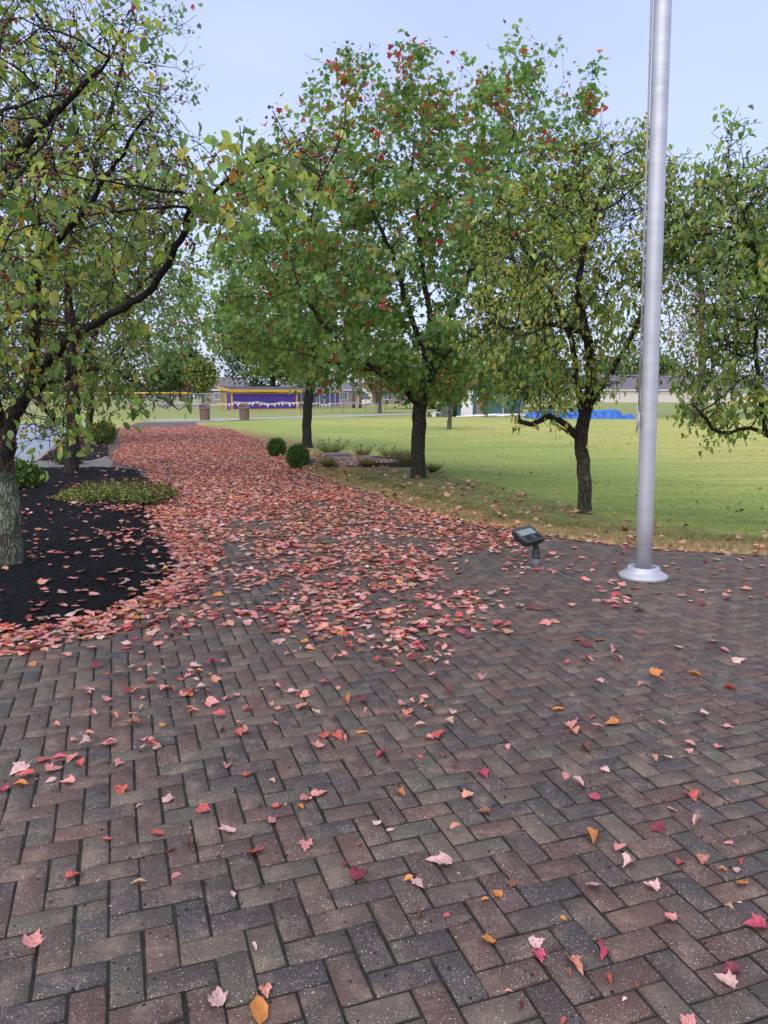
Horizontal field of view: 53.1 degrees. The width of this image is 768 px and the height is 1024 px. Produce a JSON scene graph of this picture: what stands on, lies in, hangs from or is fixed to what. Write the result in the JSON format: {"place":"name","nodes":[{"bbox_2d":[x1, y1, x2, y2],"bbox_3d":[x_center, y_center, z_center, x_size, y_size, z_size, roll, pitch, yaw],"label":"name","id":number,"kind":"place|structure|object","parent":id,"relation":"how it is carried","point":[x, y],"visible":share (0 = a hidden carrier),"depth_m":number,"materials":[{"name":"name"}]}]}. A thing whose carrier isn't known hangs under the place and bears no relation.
{"place":"outdoors","nodes":[
{"label":"outdoors","id":0,"kind":"place"},
{"bbox_2d":[15,423,85,461],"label":"asphalt drive","id":1,"kind":"structure","parent":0,"point":[35,443],"depth_m":26.48,"materials":[{"name":"asphalt"}]},
{"bbox_2d":[27,422,93,463],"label":"kerb","id":2,"kind":"structure","parent":1,"relation":"on","point":[39,456],"depth_m":19.44,"materials":[{"name":"concrete"}]},
{"bbox_2d":[33,456,112,467],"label":"paved walkway","id":3,"kind":"structure","parent":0,"point":[105,461],"depth_m":17.20,"materials":[{"name":"concrete"}]},
{"bbox_2d":[40,428,108,460],"bbox_3d":[-10.400,-3.095,30.390,7.200,0.153,25.440,0,9,0],"label":"mulch bed","id":4,"kind":"object","parent":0,"point":[99,449],"visible":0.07,"depth_m":20.52,"materials":[{"name":"soil"}]},
{"bbox_2d":[52,447,84,464],"bbox_3d":[-6.968,-1.214,17.049,0.682,0.528,0.716,4,9,24],"label":"green shrub","id":5,"kind":"object","parent":4,"relation":"on","point":[56,459],"visible":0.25,"depth_m":16.93,"materials":[{"name":"green plant"}]},
{"bbox_2d":[0,422,175,629],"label":"mulch leaves","id":6,"kind":"object","parent":4,"relation":"on","point":[43,581],"visible":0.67,"depth_m":7.58,"materials":[{"name":"plant"}]},
{"bbox_2d":[85,419,119,443],"bbox_3d":[-8.950,-2.529,24.497,1.091,0.879,1.082,0,9,0],"label":"green shrub","id":7,"kind":"object","parent":4,"relation":"on","point":[108,433],"visible":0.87,"depth_m":24.33,"materials":[{"name":"green plant"}]},
{"bbox_2d":[0,223,221,438],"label":"maple tree","id":8,"kind":"object","parent":4,"relation":"on","point":[91,414],"visible":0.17,"depth_m":24.86,"materials":[{"name":"green plant"}]},
{"bbox_2d":[0,466,176,634],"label":"mulch bed","id":9,"kind":"object","parent":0,"point":[92,473],"visible":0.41,"depth_m":6.84,"materials":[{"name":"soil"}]},
{"bbox_2d":[14,456,43,488],"bbox_3d":[-5.697,-0.559,12.046,0.712,0.670,0.707,0,9,0],"label":"green shrub","id":10,"kind":"object","parent":9,"relation":"on","point":[27,479],"visible":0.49,"depth_m":11.96,"materials":[{"name":"green plant"}]},
{"bbox_2d":[0,0,216,472],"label":"maple tree","id":11,"kind":"object","parent":9,"relation":"on","point":[72,462],"visible":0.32,"depth_m":13.62,"materials":[{"name":"green plant"}]},
{"bbox_2d":[51,477,178,505],"bbox_3d":[-3.790,-0.318,10.908,1.675,0.337,1.412,0,9,0],"label":"sedum clump","id":12,"kind":"object","parent":9,"relation":"on","point":[149,492],"visible":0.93,"depth_m":10.60,"materials":[{"name":"green plant"}]},
{"bbox_2d":[0,0,355,565],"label":"crab apple tree","id":13,"kind":"object","parent":9,"relation":"on","point":[49,208],"visible":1,"depth_m":4.42,"materials":[{"name":"green plant"}]},
{"bbox_2d":[205,377,256,403],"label":"house","id":14,"kind":"structure","parent":0,"point":[216,398],"depth_m":148.54,"materials":[{"name":"beige brick"}]},
{"bbox_2d":[144,413,426,420],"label":"concrete path","id":15,"kind":"structure","parent":0,"point":[223,419],"depth_m":50.52,"materials":[{"name":"concrete"}]},
{"bbox_2d":[199,403,210,419],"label":"litter bin","id":16,"kind":"object","parent":15,"relation":"on","point":[204,408],"visible":0.99,"depth_m":46.62,"materials":[{"name":"plastic"}]},
{"bbox_2d":[238,403,249,419],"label":"litter bin","id":17,"kind":"object","parent":15,"relation":"on","point":[243,408],"visible":1,"depth_m":47.51,"materials":[{"name":"plastic"}]},
{"bbox_2d":[278,376,351,403],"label":"house","id":18,"kind":"structure","parent":0,"point":[347,387],"depth_m":148.48,"materials":[{"name":"beige brick"}]},
{"bbox_2d":[355,383,406,403],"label":"house","id":19,"kind":"structure","parent":0,"point":[365,400],"depth_m":143.34,"materials":[{"name":"beige brick"}]},
{"bbox_2d":[0,422,767,1023],"bbox_3d":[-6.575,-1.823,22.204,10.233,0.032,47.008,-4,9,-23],"label":"brick paving","id":20,"kind":"structure","parent":0,"point":[736,630],"depth_m":2.93,"materials":[{"name":"brick"}]},
{"bbox_2d":[9,760,31,774],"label":"fallen leaf","id":21,"kind":"object","parent":20,"relation":"on","point":[18,766],"visible":0.99,"depth_m":3.12,"materials":[{"name":"plant"}]},
{"bbox_2d":[16,767,37,775],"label":"fallen leaf","id":22,"kind":"object","parent":20,"relation":"on","point":[27,771],"visible":1,"depth_m":3.06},
{"bbox_2d":[22,928,46,948],"bbox_3d":[-0.956,1.167,2.103,0.061,0.023,0.068,6,11,36],"label":"fallen leaf","id":23,"kind":"object","parent":20,"relation":"on","point":[35,939],"visible":1,"depth_m":2.11,"materials":[{"name":"plant"}]},
{"bbox_2d":[45,762,62,770],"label":"fallen leaf","id":24,"kind":"object","parent":20,"relation":"on","point":[50,767],"visible":1,"depth_m":3.11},
{"bbox_2d":[60,774,77,782],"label":"fallen leaf","id":25,"kind":"object","parent":20,"relation":"on","point":[70,779],"visible":1,"depth_m":3.02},
{"bbox_2d":[63,870,80,878],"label":"fallen leaf","id":26,"kind":"object","parent":20,"relation":"on","point":[70,873],"visible":1,"depth_m":2.42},
{"bbox_2d":[113,784,127,792],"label":"fallen leaf","id":27,"kind":"object","parent":20,"relation":"on","point":[118,788],"visible":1,"depth_m":2.95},
{"bbox_2d":[125,714,143,723],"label":"fallen leaf","id":28,"kind":"object","parent":20,"relation":"on","point":[134,720],"visible":1,"depth_m":3.52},
{"bbox_2d":[162,793,174,801],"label":"fallen leaf","id":29,"kind":"object","parent":20,"relation":"on","point":[168,797],"visible":1,"depth_m":2.88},
{"bbox_2d":[195,803,210,813],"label":"fallen leaf","id":30,"kind":"object","parent":20,"relation":"on","point":[202,807],"visible":1,"depth_m":2.81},
{"bbox_2d":[204,696,219,706],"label":"fallen leaf","id":31,"kind":"object","parent":20,"relation":"on","point":[210,700],"visible":1,"depth_m":3.76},
{"bbox_2d":[206,986,227,1006],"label":"fallen leaf","id":32,"kind":"object","parent":20,"relation":"on","point":[217,997],"visible":1,"depth_m":1.92,"materials":[{"name":"plant"}]},
{"bbox_2d":[218,824,236,832],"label":"fallen leaf","id":33,"kind":"object","parent":20,"relation":"on","point":[227,828],"visible":1,"depth_m":2.67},
{"bbox_2d":[250,994,267,1023],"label":"fallen leaf","id":34,"kind":"object","parent":20,"relation":"on","point":[259,1007],"visible":1,"depth_m":1.89,"materials":[{"name":"plant"}]},
{"bbox_2d":[258,982,271,998],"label":"fallen leaf","id":35,"kind":"object","parent":20,"relation":"on","point":[265,990],"visible":1,"depth_m":1.95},
{"bbox_2d":[298,835,312,850],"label":"fallen leaf","id":36,"kind":"object","parent":20,"relation":"on","point":[305,845],"visible":1,"depth_m":2.59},
{"bbox_2d":[311,789,327,795],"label":"fallen leaf","id":37,"kind":"object","parent":20,"relation":"on","point":[315,792],"visible":1,"depth_m":2.92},
{"bbox_2d":[332,730,342,739],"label":"fallen leaf","id":38,"kind":"object","parent":20,"relation":"on","point":[337,734],"visible":1,"depth_m":3.42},
{"bbox_2d":[350,864,367,880],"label":"fallen leaf","id":39,"kind":"object","parent":20,"relation":"on","point":[356,873],"visible":1,"depth_m":2.43,"materials":[{"name":"plant"}]},
{"bbox_2d":[0,693,766,1023],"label":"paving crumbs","id":40,"kind":"object","parent":20,"relation":"on","point":[348,825],"visible":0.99,"depth_m":2.61,"materials":[{"name":"plant"}]},
{"bbox_2d":[0,425,767,665],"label":"leaf drift","id":41,"kind":"object","parent":20,"relation":"on","point":[160,449],"visible":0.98,"depth_m":7.90,"materials":[{"name":"red plant"}]},
{"bbox_2d":[410,877,422,886],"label":"fallen leaf","id":42,"kind":"object","parent":20,"relation":"on","point":[417,881],"visible":1,"depth_m":2.39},
{"bbox_2d":[425,851,452,864],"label":"fallen leaf","id":43,"kind":"object","parent":20,"relation":"on","point":[442,857],"visible":1,"depth_m":2.50,"materials":[{"name":"plant"}]},
{"bbox_2d":[461,789,473,798],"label":"fallen leaf","id":44,"kind":"object","parent":20,"relation":"on","point":[465,793],"visible":1,"depth_m":2.91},
{"bbox_2d":[476,767,489,777],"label":"fallen leaf","id":45,"kind":"object","parent":20,"relation":"on","point":[484,771],"visible":1,"depth_m":3.08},
{"bbox_2d":[481,933,495,943],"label":"fallen leaf","id":46,"kind":"object","parent":20,"relation":"on","point":[488,938],"visible":1,"depth_m":2.13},
{"bbox_2d":[512,525,544,568],"bbox_3d":[1.282,0.319,6.765,0.276,0.371,0.219,-6,10,-33],"label":"floodlight","id":47,"kind":"object","parent":20,"relation":"on","point":[527,536],"visible":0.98,"depth_m":6.74,"materials":[{"name":"grey metal"}]},
{"bbox_2d":[526,935,544,947],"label":"fallen leaf","id":48,"kind":"object","parent":20,"relation":"on","point":[533,940],"visible":1,"depth_m":2.13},
{"bbox_2d":[532,944,545,963],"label":"fallen leaf","id":49,"kind":"object","parent":20,"relation":"on","point":[540,953],"visible":1,"depth_m":2.08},
{"bbox_2d":[565,951,583,974],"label":"fallen leaf","id":50,"kind":"object","parent":20,"relation":"on","point":[576,959],"visible":1,"depth_m":2.04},
{"bbox_2d":[571,776,583,786],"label":"fallen leaf","id":51,"kind":"object","parent":20,"relation":"on","point":[577,780],"visible":1,"depth_m":2.98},
{"bbox_2d":[587,827,597,843],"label":"fallen leaf","id":52,"kind":"object","parent":20,"relation":"on","point":[593,832],"visible":1,"depth_m":2.64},
{"bbox_2d":[598,937,610,960],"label":"fallen leaf","id":53,"kind":"object","parent":20,"relation":"on","point":[604,951],"visible":1,"depth_m":2.09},
{"bbox_2d":[603,716,618,723],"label":"fallen leaf","id":54,"kind":"object","parent":20,"relation":"on","point":[613,720],"visible":1,"depth_m":3.56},
{"bbox_2d":[622,852,634,866],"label":"fallen leaf","id":55,"kind":"object","parent":20,"relation":"on","point":[627,859],"visible":1,"depth_m":2.49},
{"bbox_2d":[619,0,671,582],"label":"flagpole","id":56,"kind":"object","parent":20,"relation":"on","point":[642,569],"visible":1,"depth_m":6.03,"materials":[{"name":"metal"}]},
{"bbox_2d":[643,877,660,892],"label":"fallen leaf","id":57,"kind":"object","parent":20,"relation":"on","point":[655,884],"visible":1,"depth_m":2.37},
{"bbox_2d":[649,667,662,675],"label":"fallen leaf","id":58,"kind":"object","parent":20,"relation":"on","point":[653,671],"visible":0.98,"depth_m":4.18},
{"bbox_2d":[650,820,665,832],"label":"fallen leaf","id":59,"kind":"object","parent":20,"relation":"on","point":[658,826],"visible":1,"depth_m":2.68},
{"bbox_2d":[664,912,676,920],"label":"fallen leaf","id":60,"kind":"object","parent":20,"relation":"on","point":[671,916],"visible":1,"depth_m":2.22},
{"bbox_2d":[680,1013,695,1023],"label":"fallen leaf","id":61,"kind":"object","parent":20,"relation":"on","point":[688,1019],"visible":1,"depth_m":1.85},
{"bbox_2d":[684,789,700,801],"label":"fallen leaf","id":62,"kind":"object","parent":20,"relation":"on","point":[692,794],"visible":1,"depth_m":2.90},
{"bbox_2d":[692,812,701,825],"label":"fallen leaf","id":63,"kind":"object","parent":20,"relation":"on","point":[697,818],"visible":1,"depth_m":2.73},
{"bbox_2d":[696,853,708,863],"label":"fallen leaf","id":64,"kind":"object","parent":20,"relation":"on","point":[703,858],"visible":1,"depth_m":2.50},
{"bbox_2d":[713,969,737,988],"bbox_3d":[0.885,1.201,1.980,0.042,0.027,0.067,-1,9,-8],"label":"fallen leaf","id":65,"kind":"object","parent":20,"relation":"on","point":[728,978],"visible":1,"depth_m":1.99,"materials":[{"name":"plant"}]},
{"bbox_2d":[721,960,742,972],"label":"fallen leaf","id":66,"kind":"object","parent":20,"relation":"on","point":[732,966],"visible":0.92,"depth_m":2.03,"materials":[{"name":"plant"}]},
{"bbox_2d":[742,912,767,927],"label":"fallen leaf","id":67,"kind":"object","parent":20,"relation":"on","point":[755,920],"visible":1,"depth_m":2.20,"materials":[{"name":"plant"}]},
{"bbox_2d":[0,0,767,396],"label":"sky","id":68,"kind":"structure","parent":0,"point":[251,52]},
{"bbox_2d":[1,397,767,555],"bbox_3d":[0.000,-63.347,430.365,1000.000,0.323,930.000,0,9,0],"label":"lawn","id":69,"kind":"structure","parent":0,"point":[458,446],"depth_m":20.02,"materials":[{"name":"plant"}]},
{"bbox_2d":[28,392,190,409],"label":"chain link fence","id":70,"kind":"object","parent":69,"relation":"on","point":[138,393],"visible":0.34,"depth_m":84.92,"materials":[{"name":"metal"}]},
{"bbox_2d":[141,346,191,405],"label":"tree","id":71,"kind":"object","parent":69,"relation":"on","point":[162,376],"visible":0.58,"depth_m":109.00,"materials":[{"name":"green plant"}]},
{"bbox_2d":[174,334,211,402],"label":"tree","id":72,"kind":"object","parent":69,"relation":"on","point":[190,354],"visible":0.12,"depth_m":115.40,"materials":[{"name":"green plant"}]},
{"bbox_2d":[179,349,225,402],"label":"tree","id":73,"kind":"object","parent":69,"relation":"on","point":[200,370],"visible":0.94,"depth_m":105.05,"materials":[{"name":"green plant"}]},
{"bbox_2d":[190,393,227,408],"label":"chain link fence","id":74,"kind":"object","parent":69,"relation":"on","point":[212,397],"visible":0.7,"depth_m":83.94,"materials":[{"name":"metal"}]},
{"bbox_2d":[217,386,301,409],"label":"dugout","id":75,"kind":"object","parent":69,"relation":"on","point":[232,397],"visible":0.9,"depth_m":81.20,"materials":[{"name":"purple paint"}]},
{"bbox_2d":[0,382,536,399],"bbox_3d":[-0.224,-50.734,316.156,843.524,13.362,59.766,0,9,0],"label":"woods","id":76,"kind":"object","parent":69,"relation":"on","point":[2,393],"visible":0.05,"depth_m":321.17,"materials":[{"name":"green plant"}]},
{"bbox_2d":[204,310,341,397],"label":"tree","id":77,"kind":"object","parent":69,"relation":"on","point":[237,368],"visible":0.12,"depth_m":97.17,"materials":[{"name":"green plant"}]},
{"bbox_2d":[266,437,286,455],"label":"round shrub","id":78,"kind":"object","parent":69,"relation":"on","point":[277,446],"visible":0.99,"depth_m":19.13,"materials":[{"name":"green plant"}]},
{"bbox_2d":[171,176,408,447],"bbox_3d":[-2.351,-5.653,21.950,6.672,7.662,6.146,0,9,0],"label":"maple tree","id":79,"kind":"object","parent":69,"relation":"on","point":[307,401],"visible":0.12,"depth_m":21.45,"materials":[{"name":"green plant"}]},
{"bbox_2d":[285,443,310,467],"bbox_3d":[-1.813,-1.168,16.151,0.555,0.586,0.548,0,9,0],"label":"round shrub","id":80,"kind":"object","parent":69,"relation":"on","point":[299,456],"visible":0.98,"depth_m":16.03,"materials":[{"name":"green plant"}]},
{"bbox_2d":[292,387,342,406],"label":"dugout","id":81,"kind":"object","parent":69,"relation":"on","point":[327,397],"visible":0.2,"depth_m":106.92,"materials":[{"name":"purple paint"}]},
{"bbox_2d":[316,454,338,466],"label":"grass tuft","id":82,"kind":"object","parent":69,"relation":"on","point":[328,463],"visible":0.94,"depth_m":15.69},
{"bbox_2d":[319,376,340,408],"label":"backstop","id":83,"kind":"object","parent":69,"relation":"on","point":[330,396],"visible":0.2,"depth_m":92.53,"materials":[{"name":"metal"}]},
{"bbox_2d":[313,438,348,452],"bbox_3d":[-1.378,-1.698,19.736,1.063,0.401,1.093,-6,11,-37],"label":"grass tuft","id":84,"kind":"object","parent":69,"relation":"on","point":[331,448],"visible":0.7,"depth_m":19.57,"materials":[{"name":"plant"}]},
{"bbox_2d":[324,452,350,456],"bbox_3d":[-1.098,-1.316,17.892,0.638,0.134,0.308,-1,9,-6],"label":"edging stone","id":85,"kind":"object","parent":69,"relation":"on","point":[344,454],"visible":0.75,"depth_m":17.76,"materials":[{"name":"stone"}]},
{"bbox_2d":[352,380,354,407],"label":"wooden pole","id":86,"kind":"object","parent":69,"relation":"on","point":[353,397],"visible":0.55,"depth_m":95.76,"materials":[{"name":"grey wood"}]},
{"bbox_2d":[317,455,395,466],"bbox_3d":[-0.570,-1.153,17.421,2.380,0.202,3.920,0,9,0],"label":"pebble bed","id":87,"kind":"object","parent":69,"relation":"on","point":[351,460],"visible":0.32,"depth_m":16.60,"materials":[{"name":"gravel"}]},
{"bbox_2d":[353,444,375,454],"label":"grass tuft","id":88,"kind":"object","parent":87,"relation":"on","point":[361,452],"visible":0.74,"depth_m":18.91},
{"bbox_2d":[356,456,377,465],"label":"grass tuft","id":89,"kind":"object","parent":87,"relation":"on","point":[366,462],"visible":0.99,"depth_m":15.47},
{"bbox_2d":[348,362,418,412],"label":"lawn tree","id":90,"kind":"object","parent":69,"relation":"on","point":[377,392],"visible":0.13,"depth_m":66.44,"materials":[{"name":"green plant"}]},
{"bbox_2d":[361,462,410,466],"bbox_3d":[0.058,-0.948,15.572,1.050,0.114,0.142,0,9,-2],"label":"edging timber","id":91,"kind":"object","parent":69,"relation":"on","point":[403,464],"visible":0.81,"depth_m":15.51,"materials":[{"name":"wood"}]},
{"bbox_2d":[377,445,400,456],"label":"grass tuft","id":92,"kind":"object","parent":69,"relation":"on","point":[386,454],"visible":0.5,"depth_m":19.25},
{"bbox_2d":[395,449,410,462],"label":"grass tuft","id":93,"kind":"object","parent":69,"relation":"on","point":[406,458],"visible":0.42,"depth_m":15.75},
{"bbox_2d":[194,18,619,478],"bbox_3d":[0.398,-4.290,12.785,7.227,7.696,5.938,0,9,0],"label":"maple tree","id":94,"kind":"object","parent":69,"relation":"on","point":[437,337],"visible":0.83,"depth_m":12.15,"materials":[{"name":"green plant"}]},
{"bbox_2d":[426,462,442,471],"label":"grass tuft","id":95,"kind":"object","parent":69,"relation":"on","point":[432,468],"visible":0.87,"depth_m":14.52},
{"bbox_2d":[382,353,507,408],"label":"tree","id":96,"kind":"object","parent":69,"relation":"on","point":[403,397],"visible":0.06,"depth_m":88.97,"materials":[{"name":"green plant"}]},
{"bbox_2d":[415,348,476,428],"bbox_3d":[2.741,-5.582,33.768,3.159,3.985,3.469,0,9,0],"label":"lawn tree","id":97,"kind":"object","parent":69,"relation":"on","point":[449,425],"visible":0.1,"depth_m":33.78,"materials":[{"name":"green plant"}]},
{"bbox_2d":[210,427,767,547],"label":"bank leaves","id":98,"kind":"object","parent":69,"relation":"on","point":[655,522],"visible":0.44,"depth_m":11.44,"materials":[{"name":"plant"}]},
{"bbox_2d":[457,380,522,415],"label":"shed","id":99,"kind":"structure","parent":69,"relation":"on","point":[469,410],"depth_m":58.12,"materials":[{"name":"grey"}]},
{"bbox_2d":[461,390,472,415],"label":"door","id":100,"kind":"structure","parent":99,"relation":"in","point":[464,410],"depth_m":58.17,"materials":[{"name":"white paint"}]},
{"bbox_2d":[474,344,571,408],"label":"tree","id":101,"kind":"object","parent":69,"relation":"on","point":[529,384],"visible":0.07,"depth_m":90.70,"materials":[{"name":"green plant"}]},
{"bbox_2d":[524,410,568,418],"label":"tarpaulin","id":102,"kind":"object","parent":69,"relation":"on","point":[534,415],"visible":0.29,"depth_m":51.21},
{"bbox_2d":[441,112,720,513],"bbox_3d":[2.195,-2.241,9.219,3.060,4.730,3.528,0,9,0],"label":"crab apple tree","id":103,"kind":"object","parent":69,"relation":"on","point":[529,296],"visible":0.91,"depth_m":8.70,"materials":[{"name":"green plant"}]},
{"bbox_2d":[568,409,622,418],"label":"tarpaulin","id":104,"kind":"object","parent":69,"relation":"on","point":[609,414],"visible":0.57,"depth_m":50.22,"materials":[{"name":"plastic"}]},
{"bbox_2d":[579,347,662,374],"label":"tree","id":105,"kind":"object","parent":69,"relation":"on","point":[619,369],"visible":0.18,"depth_m":209.12,"materials":[{"name":"green plant"}]},
{"bbox_2d":[638,347,686,374],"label":"tree","id":106,"kind":"object","parent":69,"relation":"on","point":[665,367],"visible":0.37,"depth_m":208.22,"materials":[{"name":"green plant"}]},
{"bbox_2d":[643,104,767,458],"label":"crab apple tree","id":107,"kind":"object","parent":69,"relation":"on","point":[751,225],"visible":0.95,"depth_m":7.96,"materials":[{"name":"green plant"}]},
{"bbox_2d":[661,151,767,416],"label":"tall tree","id":108,"kind":"object","parent":69,"relation":"on","point":[701,296],"visible":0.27,"depth_m":49.36,"materials":[{"name":"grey plant"}]},
{"bbox_2d":[677,194,767,413],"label":"tall tree","id":109,"kind":"object","parent":69,"relation":"on","point":[732,398],"visible":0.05,"depth_m":53.14,"materials":[{"name":"green plant"}]},
{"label":"stake","id":110,"kind":"object","parent":69,"relation":"on","visible":0},
{"bbox_2d":[235,402,300,405],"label":"pennant string","id":111,"kind":"object","parent":110,"relation":"hanging from","point":[269,403],"visible":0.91,"depth_m":69.31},
{"bbox_2d":[537,375,767,401],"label":"house","id":112,"kind":"structure","parent":0,"point":[629,386],"depth_m":178.11,"materials":[{"name":"beige"}]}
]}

